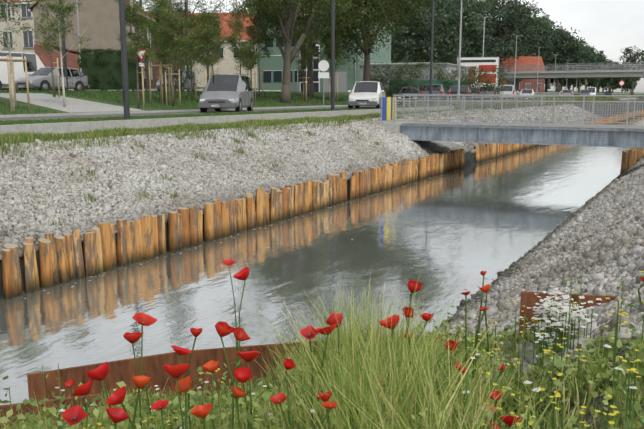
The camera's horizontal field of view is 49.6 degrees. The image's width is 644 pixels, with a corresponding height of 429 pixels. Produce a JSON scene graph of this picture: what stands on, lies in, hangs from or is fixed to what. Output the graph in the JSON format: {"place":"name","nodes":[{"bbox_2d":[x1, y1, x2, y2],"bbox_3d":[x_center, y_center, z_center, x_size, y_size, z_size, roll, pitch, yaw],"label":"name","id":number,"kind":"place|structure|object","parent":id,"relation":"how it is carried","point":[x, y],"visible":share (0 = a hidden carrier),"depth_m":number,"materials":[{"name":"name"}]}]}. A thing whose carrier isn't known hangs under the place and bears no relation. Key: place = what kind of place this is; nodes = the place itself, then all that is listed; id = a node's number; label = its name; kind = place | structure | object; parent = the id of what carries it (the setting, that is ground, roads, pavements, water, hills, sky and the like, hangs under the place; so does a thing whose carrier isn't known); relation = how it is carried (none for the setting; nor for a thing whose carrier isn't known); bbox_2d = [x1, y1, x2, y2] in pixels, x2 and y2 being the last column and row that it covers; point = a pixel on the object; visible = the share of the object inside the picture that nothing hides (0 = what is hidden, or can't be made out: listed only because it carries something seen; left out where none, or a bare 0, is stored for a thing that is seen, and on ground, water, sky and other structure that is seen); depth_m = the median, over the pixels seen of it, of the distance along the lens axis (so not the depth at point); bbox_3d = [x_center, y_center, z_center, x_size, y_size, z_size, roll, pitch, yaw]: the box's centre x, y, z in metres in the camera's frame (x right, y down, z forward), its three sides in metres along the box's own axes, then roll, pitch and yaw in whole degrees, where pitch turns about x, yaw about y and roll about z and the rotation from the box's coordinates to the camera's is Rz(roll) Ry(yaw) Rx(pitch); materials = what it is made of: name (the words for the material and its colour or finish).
{"place":"outdoors","nodes":[
{"label":"outdoors","id":0,"kind":"place"},
{"bbox_2d":[0,116,643,404],"bbox_3d":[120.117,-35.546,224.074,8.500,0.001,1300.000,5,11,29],"label":"water","id":1,"kind":"structure","parent":0,"point":[461,243],"depth_m":12.55,"materials":[{"name":"liquid"}]},
{"bbox_2d":[25,163,611,321],"bbox_3d":[5.714,-0.816,22.982,6.240,0.001,47.889,5,11,29],"label":"water flotsam","id":2,"kind":"object","parent":1,"relation":"on","point":[352,239],"visible":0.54,"depth_m":14.33,"materials":[{"name":"white plant"}]},
{"bbox_2d":[0,273,643,428],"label":"meadow grass","id":3,"kind":"structure","parent":0,"point":[370,408],"depth_m":3.84,"materials":[{"name":"plant"}]},
{"bbox_2d":[0,86,643,428],"bbox_3d":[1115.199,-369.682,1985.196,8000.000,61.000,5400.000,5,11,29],"label":"ground","id":4,"kind":"structure","parent":0,"point":[65,128],"depth_m":27.76,"materials":[{"name":"plant"}]},
{"bbox_2d":[0,0,32,110],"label":"tree","id":5,"kind":"object","parent":4,"relation":"on","point":[12,91],"depth_m":28.13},
{"bbox_2d":[0,0,35,53],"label":"white house","id":6,"kind":"structure","parent":4,"relation":"on","point":[24,41],"depth_m":67.26,"materials":[{"name":"white"}]},
{"bbox_2d":[0,52,52,89],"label":"van","id":7,"kind":"object","parent":4,"relation":"on","point":[34,62],"visible":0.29,"depth_m":43.77,"materials":[{"name":"white"}]},
{"bbox_2d":[22,0,75,97],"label":"tree","id":8,"kind":"object","parent":4,"relation":"on","point":[56,22],"depth_m":35.62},
{"bbox_2d":[15,66,88,90],"bbox_3d":[-16.058,-7.998,41.326,2.130,1.572,4.362,5,11,26],"label":"car","id":9,"kind":"object","parent":4,"relation":"on","point":[40,79],"visible":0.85,"depth_m":40.67,"materials":[{"name":"silver metal"}]},
{"bbox_2d":[35,0,90,106],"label":"tree","id":10,"kind":"object","parent":4,"relation":"on","point":[65,10],"depth_m":30.47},
{"bbox_2d":[61,0,69,90],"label":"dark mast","id":11,"kind":"object","parent":4,"relation":"on","point":[64,59],"visible":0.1,"depth_m":41.01,"materials":[{"name":"grey"}]},
{"bbox_2d":[76,0,81,71],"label":"lamp post","id":12,"kind":"object","parent":4,"relation":"on","point":[78,30],"visible":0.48,"depth_m":53.00,"materials":[{"name":"white"}]},
{"bbox_2d":[28,0,155,79],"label":"building","id":13,"kind":"structure","parent":4,"relation":"on","point":[99,20],"depth_m":55.56,"materials":[{"name":"white"}]},
{"bbox_2d":[34,0,156,87],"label":"building","id":14,"kind":"structure","parent":4,"relation":"on","point":[71,58],"depth_m":53.51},
{"bbox_2d":[76,48,149,90],"bbox_3d":[-13.763,-9.458,45.875,4.520,2.970,1.959,0,10,-2],"label":"hedge","id":15,"kind":"object","parent":4,"relation":"on","point":[101,70],"depth_m":45.32,"materials":[{"name":"plant"}]},
{"bbox_2d":[119,0,129,119],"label":"dark mast","id":16,"kind":"object","parent":4,"relation":"on","point":[125,94],"visible":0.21,"depth_m":22.48,"materials":[{"name":"grey"}]},
{"bbox_2d":[117,0,157,108],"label":"sapling","id":17,"kind":"object","parent":4,"relation":"on","point":[133,17],"depth_m":33.09,"materials":[{"name":"plant"}]},
{"bbox_2d":[134,49,146,94],"bbox_3d":[-10.986,-8.611,42.524,0.840,2.850,0.070,-3,10,-14],"label":"give way sign","id":18,"kind":"object","parent":4,"relation":"on","point":[141,57],"visible":0.5,"depth_m":42.34,"materials":[{"name":"white"}]},
{"bbox_2d":[140,1,178,103],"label":"tree","id":19,"kind":"object","parent":4,"relation":"on","point":[160,65],"depth_m":37.69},
{"bbox_2d":[147,0,173,72],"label":"sapling","id":20,"kind":"object","parent":4,"relation":"on","point":[168,1],"depth_m":43.09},
{"bbox_2d":[145,0,176,102],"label":"sapling","id":21,"kind":"object","parent":4,"relation":"on","point":[155,24],"depth_m":38.07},
{"bbox_2d":[134,0,191,32],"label":"street tree","id":22,"kind":"object","parent":4,"relation":"on","point":[150,5],"depth_m":75.07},
{"bbox_2d":[147,11,190,80],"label":"tree","id":23,"kind":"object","parent":4,"relation":"on","point":[157,68],"depth_m":93.84,"materials":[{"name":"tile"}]},
{"bbox_2d":[149,5,195,106],"bbox_3d":[-7.691,-8.155,36.385,2.114,5.224,2.464,5,11,29],"label":"sapling","id":24,"kind":"object","parent":4,"relation":"on","point":[172,33],"depth_m":36.01,"materials":[{"name":"plant"}]},
{"bbox_2d":[155,0,192,65],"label":"sapling","id":25,"kind":"object","parent":4,"relation":"on","point":[179,21],"depth_m":54.62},
{"bbox_2d":[0,88,347,114],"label":"lawn","id":26,"kind":"structure","parent":4,"relation":"on","point":[299,96],"depth_m":41.66,"materials":[{"name":"plant"}]},
{"bbox_2d":[151,53,200,92],"bbox_3d":[-9.852,-9.518,46.515,3.452,2.982,3.047,5,11,29],"label":"street shrub","id":27,"kind":"object","parent":4,"relation":"on","point":[177,77],"depth_m":46.36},
{"bbox_2d":[155,69,196,90],"bbox_3d":[-11.009,-10.121,52.858,2.150,1.752,4.513,1,10,8],"label":"car","id":28,"kind":"object","parent":4,"relation":"on","point":[157,86],"visible":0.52,"depth_m":52.24,"materials":[{"name":"grey"}]},
{"bbox_2d":[148,43,206,89],"bbox_3d":[-10.262,-10.696,50.036,4.170,3.771,3.950,5,11,29],"label":"street shrub","id":29,"kind":"object","parent":4,"relation":"on","point":[185,72],"depth_m":49.85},
{"bbox_2d":[141,0,229,68],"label":"street tree","id":30,"kind":"object","parent":4,"relation":"on","point":[199,5],"depth_m":66.62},
{"bbox_2d":[173,10,209,99],"bbox_3d":[-8.064,-9.483,41.614,2.451,5.471,2.719,5,11,29],"label":"sapling","id":31,"kind":"object","parent":4,"relation":"on","point":[192,26],"depth_m":41.51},
{"bbox_2d":[185,4,223,88],"bbox_3d":[-6.383,-8.952,39.411,2.031,5.684,2.326,5,11,29],"label":"sapling","id":32,"kind":"object","parent":4,"relation":"on","point":[209,27],"depth_m":38.98,"materials":[{"name":"plant"}]},
{"bbox_2d":[192,17,219,82],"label":"sapling","id":33,"kind":"object","parent":4,"relation":"on","point":[206,53],"depth_m":48.58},
{"bbox_2d":[196,10,227,74],"bbox_3d":[-7.065,-10.365,45.363,2.239,5.728,2.367,5,11,29],"label":"sapling","id":34,"kind":"object","parent":4,"relation":"on","point":[219,41],"depth_m":45.16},
{"bbox_2d":[0,105,439,124],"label":"path","id":35,"kind":"structure","parent":4,"relation":"on","point":[68,119],"depth_m":25.76,"materials":[{"name":"concrete"}]},
{"bbox_2d":[198,73,253,112],"bbox_3d":[-4.725,-6.055,34.782,2.230,1.922,4.715,1,10,5],"label":"car","id":36,"kind":"object","parent":4,"relation":"on","point":[225,91],"visible":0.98,"depth_m":33.63,"materials":[{"name":"silver metal"}]},
{"bbox_2d":[2,149,463,299],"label":"piles","id":37,"kind":"object","parent":4,"relation":"on","point":[61,257],"visible":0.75,"depth_m":14.24,"materials":[{"name":"wood"}]},
{"bbox_2d":[0,117,470,259],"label":"stones","id":38,"kind":"object","parent":4,"relation":"on","point":[12,214],"visible":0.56,"depth_m":16.08,"materials":[{"name":"gravel"}]},
{"bbox_2d":[0,114,407,171],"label":"gravel weeds","id":39,"kind":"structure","parent":38,"relation":"on","point":[246,130],"depth_m":19.83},
{"bbox_2d":[220,0,260,75],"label":"sapling","id":40,"kind":"object","parent":4,"relation":"on","point":[234,35],"depth_m":42.22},
{"bbox_2d":[183,12,300,87],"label":"building","id":41,"kind":"structure","parent":4,"relation":"on","point":[227,64],"depth_m":93.55,"materials":[{"name":"white"}]},
{"bbox_2d":[0,108,489,154],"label":"long grass","id":42,"kind":"structure","parent":4,"relation":"on","point":[88,135],"depth_m":19.75,"materials":[{"name":"plant"}]},
{"bbox_2d":[232,24,261,98],"bbox_3d":[-5.146,-10.431,47.922,2.614,5.169,2.169,5,11,29],"label":"sapling","id":43,"kind":"object","parent":4,"relation":"on","point":[251,34],"depth_m":47.44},
{"bbox_2d":[52,128,448,228],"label":"gravel weeds","id":44,"kind":"object","parent":4,"relation":"on","point":[196,156],"visible":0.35,"depth_m":17.85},
{"bbox_2d":[248,20,274,96],"bbox_3d":[-4.509,-11.711,50.890,2.770,6.397,2.406,5,11,29],"label":"sapling","id":45,"kind":"object","parent":4,"relation":"on","point":[265,49],"depth_m":50.40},
{"bbox_2d":[223,0,353,102],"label":"tree","id":46,"kind":"object","parent":4,"relation":"on","point":[264,6],"depth_m":46.66,"materials":[{"name":"plant"}]},
{"bbox_2d":[261,0,342,96],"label":"tree","id":47,"kind":"object","parent":4,"relation":"on","point":[310,88],"depth_m":57.21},
{"bbox_2d":[293,25,321,100],"bbox_3d":[-1.388,-10.963,50.560,2.224,5.646,2.231,5,11,29],"label":"sapling","id":48,"kind":"object","parent":4,"relation":"on","point":[304,61],"depth_m":50.38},
{"bbox_2d":[0,291,617,428],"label":"corten edging","id":49,"kind":"object","parent":4,"relation":"on","point":[124,370],"visible":0.24,"depth_m":6.29,"materials":[{"name":"metal"}]},
{"bbox_2d":[0,93,638,112],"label":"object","id":50,"kind":"object","parent":4,"relation":"on","point":[56,102],"visible":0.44,"depth_m":33.24,"materials":[{"name":"concrete"}]},
{"bbox_2d":[318,60,328,103],"bbox_3d":[0.114,-9.110,48.465,0.760,3.180,0.095,0,10,0],"label":"round sign","id":51,"kind":"object","parent":4,"relation":"on","point":[323,65],"visible":0.94,"depth_m":48.27,"materials":[{"name":"white"}]},
{"bbox_2d":[316,31,344,98],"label":"sapling","id":52,"kind":"object","parent":4,"relation":"on","point":[326,47],"depth_m":56.21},
{"bbox_2d":[331,0,334,110],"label":"dark mast","id":53,"kind":"object","parent":4,"relation":"on","point":[332,54],"visible":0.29,"depth_m":35.22,"materials":[{"name":"grey"}]},
{"bbox_2d":[317,22,349,100],"bbox_3d":[0.978,-11.694,53.385,2.219,6.228,2.557,5,11,29],"label":"sapling","id":54,"kind":"object","parent":4,"relation":"on","point":[337,46],"depth_m":52.95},
{"bbox_2d":[266,0,450,80],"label":"tree","id":55,"kind":"object","parent":4,"relation":"on","point":[365,5],"depth_m":53.56,"materials":[{"name":"plant"}]},
{"bbox_2d":[257,14,469,95],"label":"building","id":56,"kind":"structure","parent":4,"relation":"on","point":[272,66],"depth_m":73.62,"materials":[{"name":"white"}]},
{"bbox_2d":[348,81,385,108],"bbox_3d":[2.677,-7.008,41.004,2.110,1.642,4.412,2,10,11],"label":"car","id":57,"kind":"object","parent":4,"relation":"on","point":[367,93],"visible":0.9,"depth_m":39.77,"materials":[{"name":"white"}]},
{"bbox_2d":[340,120,429,158],"bbox_3d":[2.469,-2.819,27.080,3.063,1.542,2.367,5,11,29],"label":"stone heap","id":58,"kind":"object","parent":4,"relation":"on","point":[374,132],"visible":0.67,"depth_m":26.97,"materials":[{"name":"gravel"}]},
{"bbox_2d":[370,119,412,134],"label":"bridge abutments","id":59,"kind":"object","parent":4,"relation":"on","point":[392,127],"visible":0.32,"depth_m":27.70,"materials":[{"name":"concrete"}]},
{"bbox_2d":[380,97,396,120],"bbox_3d":[2.745,-4.313,28.567,0.120,1.000,1.535,5,11,29],"label":"chicane panel","id":60,"kind":"object","parent":59,"relation":"on","point":[387,106],"visible":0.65,"depth_m":28.42,"materials":[{"name":"blue"}]},
{"bbox_2d":[361,64,429,96],"bbox_3d":[6.311,-11.477,60.176,6.127,3.305,5.068,5,11,29],"label":"yard shrub","id":61,"kind":"object","parent":4,"relation":"on","point":[394,74],"depth_m":59.70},
{"bbox_2d":[370,59,439,80],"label":"yard shrub","id":62,"kind":"object","parent":4,"relation":"on","point":[420,62],"depth_m":70.02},
{"bbox_2d":[385,0,430,62],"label":"tree","id":63,"kind":"object","parent":4,"relation":"on","point":[402,45],"depth_m":117.34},
{"bbox_2d":[396,86,420,104],"bbox_3d":[7.219,-9.739,57.134,2.100,1.572,4.411,2,10,13],"label":"dark car","id":64,"kind":"object","parent":4,"relation":"on","point":[410,90],"visible":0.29,"depth_m":56.26,"materials":[{"name":"grey"}]},
{"bbox_2d":[389,79,465,96],"bbox_3d":[9.490,-11.070,62.102,7.860,1.900,0.060,-4,11,-23],"label":"yard fence","id":65,"kind":"object","parent":4,"relation":"on","point":[417,82],"visible":0.27,"depth_m":61.77,"materials":[{"name":"green"}]},
{"bbox_2d":[391,0,469,63],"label":"tree","id":66,"kind":"object","parent":4,"relation":"on","point":[424,48],"depth_m":131.18,"materials":[{"name":"plant"}]},
{"bbox_2d":[429,0,433,106],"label":"dark mast","id":67,"kind":"object","parent":4,"relation":"on","point":[431,53],"visible":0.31,"depth_m":46.19,"materials":[{"name":"grey"}]},
{"bbox_2d":[403,0,459,55],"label":"tree","id":68,"kind":"object","parent":4,"relation":"on","point":[450,8],"depth_m":142.80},
{"bbox_2d":[419,84,448,102],"bbox_3d":[8.257,-8.830,51.465,2.100,1.572,4.411,2,10,13],"label":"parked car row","id":69,"kind":"object","parent":4,"relation":"on","point":[438,88],"visible":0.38,"depth_m":49.57,"materials":[{"name":"grey"}]},
{"bbox_2d":[426,0,487,62],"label":"tree","id":70,"kind":"object","parent":4,"relation":"on","point":[465,4],"depth_m":157.71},
{"bbox_2d":[457,0,461,99],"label":"highway lamp","id":71,"kind":"object","parent":4,"relation":"on","point":[459,66],"visible":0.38,"depth_m":55.46,"materials":[{"name":"grey"}]},
{"bbox_2d":[448,85,473,99],"bbox_3d":[11.560,-9.979,58.112,2.100,1.572,4.411,3,10,15],"label":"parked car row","id":72,"kind":"object","parent":4,"relation":"on","point":[465,89],"visible":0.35,"depth_m":56.21,"materials":[{"name":"grey"}]},
{"bbox_2d":[428,0,507,62],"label":"tree","id":73,"kind":"object","parent":4,"relation":"on","point":[478,6],"depth_m":179.86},
{"bbox_2d":[432,63,508,99],"bbox_3d":[13.183,-11.912,63.278,7.061,3.507,5.211,5,11,29],"label":"yard shrub","id":74,"kind":"object","parent":4,"relation":"on","point":[469,82],"depth_m":62.49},
{"bbox_2d":[440,8,502,62],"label":"tree","id":75,"kind":"object","parent":4,"relation":"on","point":[492,50],"depth_m":155.50,"materials":[{"name":"plant"}]},
{"bbox_2d":[464,159,481,166],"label":"outfall rocks","id":76,"kind":"object","parent":4,"relation":"on","point":[468,163],"visible":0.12,"depth_m":30.94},
{"bbox_2d":[456,8,497,45],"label":"tree","id":77,"kind":"object","parent":4,"relation":"on","point":[491,30],"visible":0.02,"depth_m":197.24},
{"bbox_2d":[457,57,498,87],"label":"building","id":78,"kind":"structure","parent":4,"relation":"on","point":[487,62],"depth_m":80.96,"materials":[{"name":"white"}]},
{"bbox_2d":[392,94,573,118],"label":"towpath rails","id":79,"kind":"object","parent":4,"relation":"on","point":[438,98],"visible":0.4,"depth_m":39.59,"materials":[{"name":"grey"}]},
{"bbox_2d":[476,14,492,56],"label":"highway lamp","id":80,"kind":"object","parent":4,"relation":"on","point":[484,32],"visible":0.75,"depth_m":85.19,"materials":[{"name":"grey"}]},
{"bbox_2d":[477,86,500,99],"bbox_3d":[15.387,-11.077,64.471,2.100,1.572,4.412,3,10,17],"label":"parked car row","id":81,"kind":"object","parent":4,"relation":"on","point":[481,89],"visible":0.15,"depth_m":62.60,"materials":[{"name":"silver metal"}]},
{"bbox_2d":[454,1,529,66],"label":"tree","id":82,"kind":"object","parent":4,"relation":"on","point":[506,47],"depth_m":188.09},
{"bbox_2d":[495,54,508,86],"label":"house","id":83,"kind":"structure","parent":4,"relation":"on","point":[506,62],"depth_m":190.73,"materials":[{"name":"red brick"}]},
{"bbox_2d":[404,105,601,153],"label":"stones","id":84,"kind":"object","parent":4,"relation":"on","point":[509,112],"visible":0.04,"depth_m":47.83,"materials":[{"name":"gravel"}]},
{"bbox_2d":[482,0,530,46],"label":"tree","id":85,"kind":"object","parent":4,"relation":"on","point":[512,17],"depth_m":213.54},
{"bbox_2d":[498,85,517,99],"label":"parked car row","id":86,"kind":"object","parent":4,"relation":"on","point":[510,89],"visible":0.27,"depth_m":69.41,"materials":[{"name":"white"}]},
{"bbox_2d":[474,0,547,50],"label":"tree","id":87,"kind":"object","parent":4,"relation":"on","point":[512,11],"depth_m":198.93,"materials":[{"name":"plant"}]},
{"bbox_2d":[405,97,619,108],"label":"bank grass","id":88,"kind":"structure","parent":4,"relation":"on","point":[505,104],"depth_m":58.22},
{"bbox_2d":[511,34,521,85],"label":"highway lamp","id":89,"kind":"object","parent":4,"relation":"on","point":[515,57],"visible":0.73,"depth_m":113.13,"materials":[{"name":"grey"}]},
{"bbox_2d":[393,95,643,147],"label":"foot bridge","id":90,"kind":"structure","parent":4,"relation":"on","point":[626,135],"depth_m":25.70,"materials":[{"name":"metal"}]},
{"bbox_2d":[507,56,544,92],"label":"house","id":91,"kind":"structure","parent":4,"relation":"on","point":[529,83],"depth_m":192.70,"materials":[{"name":"red brick"}]},
{"bbox_2d":[519,89,534,98],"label":"car","id":92,"kind":"object","parent":4,"relation":"on","point":[527,91],"visible":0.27,"depth_m":89.30,"materials":[{"name":"white"}]},
{"bbox_2d":[502,0,557,58],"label":"tree","id":93,"kind":"object","parent":4,"relation":"on","point":[542,53],"depth_m":220.71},
{"bbox_2d":[429,156,643,389],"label":"stones","id":94,"kind":"object","parent":4,"relation":"on","point":[607,268],"visible":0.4,"depth_m":8.75,"materials":[{"name":"gravel"}]},
{"bbox_2d":[509,15,563,67],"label":"tree","id":95,"kind":"object","parent":4,"relation":"on","point":[547,59],"depth_m":229.86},
{"bbox_2d":[520,13,554,61],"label":"tree","id":96,"kind":"object","parent":4,"relation":"on","point":[547,16],"visible":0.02,"depth_m":235.91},
{"bbox_2d":[544,34,572,91],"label":"tree","id":97,"kind":"object","parent":4,"relation":"on","point":[552,80],"depth_m":269.85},
{"bbox_2d":[474,109,643,162],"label":"piles","id":98,"kind":"object","parent":4,"relation":"on","point":[487,151],"visible":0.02,"depth_m":35.45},
{"bbox_2d":[544,21,584,88],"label":"tree","id":99,"kind":"object","parent":4,"relation":"on","point":[567,37],"depth_m":246.35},
{"bbox_2d":[560,89,573,97],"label":"car","id":100,"kind":"object","parent":4,"relation":"on","point":[567,92],"visible":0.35,"depth_m":99.00,"materials":[{"name":"silver metal"}]},
{"bbox_2d":[550,41,585,91],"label":"tree","id":101,"kind":"object","parent":4,"relation":"on","point":[574,59],"depth_m":278.96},
{"bbox_2d":[551,27,589,90],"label":"tree","id":102,"kind":"object","parent":4,"relation":"on","point":[568,54],"depth_m":253.91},
{"bbox_2d":[499,62,643,91],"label":"flyover","id":103,"kind":"object","parent":4,"relation":"on","point":[605,72],"visible":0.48,"depth_m":166.37,"materials":[{"name":"concrete"}]},
{"bbox_2d":[555,39,592,89],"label":"tree","id":104,"kind":"object","parent":4,"relation":"on","point":[574,81],"depth_m":282.49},
{"bbox_2d":[580,89,589,97],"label":"car","id":105,"kind":"object","parent":4,"relation":"on","point":[584,92],"visible":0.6,"depth_m":129.64,"materials":[{"name":"grey"}]},
{"bbox_2d":[573,45,600,87],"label":"tree","id":106,"kind":"object","parent":4,"relation":"on","point":[584,56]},
{"bbox_2d":[575,45,605,92],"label":"tree","id":107,"kind":"object","parent":4,"relation":"on","point":[594,58],"depth_m":291.64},
{"bbox_2d":[587,87,596,97],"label":"van","id":108,"kind":"object","parent":4,"relation":"on","point":[592,90],"visible":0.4,"depth_m":144.22,"materials":[{"name":"white"}]},
{"bbox_2d":[584,46,603,86],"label":"tree","id":109,"kind":"object","parent":4,"relation":"on","point":[588,52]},
{"bbox_2d":[584,50,617,91],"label":"tree","id":110,"kind":"object","parent":4,"relation":"on","point":[606,63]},
{"bbox_2d":[594,60,618,92],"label":"tree","id":111,"kind":"object","parent":4,"relation":"on","point":[604,84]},
{"bbox_2d":[608,61,624,90],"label":"tree","id":112,"kind":"object","parent":4,"relation":"on","point":[615,81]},
{"bbox_2d":[611,78,631,92],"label":"tree","id":113,"kind":"object","parent":4,"relation":"on","point":[626,83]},
{"bbox_2d":[614,46,643,94],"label":"tree","id":114,"kind":"object","parent":4,"relation":"on","point":[633,57],"depth_m":274.84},
{"bbox_2d":[623,78,636,92],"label":"tree","id":115,"kind":"object","parent":4,"relation":"on","point":[628,86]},
{"bbox_2d":[620,148,643,174],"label":"piles","id":116,"kind":"object","parent":4,"relation":"on","point":[631,157],"visible":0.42,"depth_m":27.89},
{"bbox_2d":[136,0,643,92],"label":"sky","id":117,"kind":"structure","parent":0,"point":[610,26],"materials":[{"name":"white"}]},
{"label":"foreground bank","id":118,"kind":"structure","parent":0,"visible":0},
{"bbox_2d":[0,272,643,428],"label":"meadow herbs","id":119,"kind":"object","parent":118,"relation":"on","point":[558,363],"visible":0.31,"depth_m":4.10,"materials":[{"name":"green plant"}]},
{"bbox_2d":[5,259,643,428],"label":"meadow flowers","id":120,"kind":"object","parent":118,"relation":"on","point":[76,414],"visible":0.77,"depth_m":3.73,"materials":[{"name":"red plant"}]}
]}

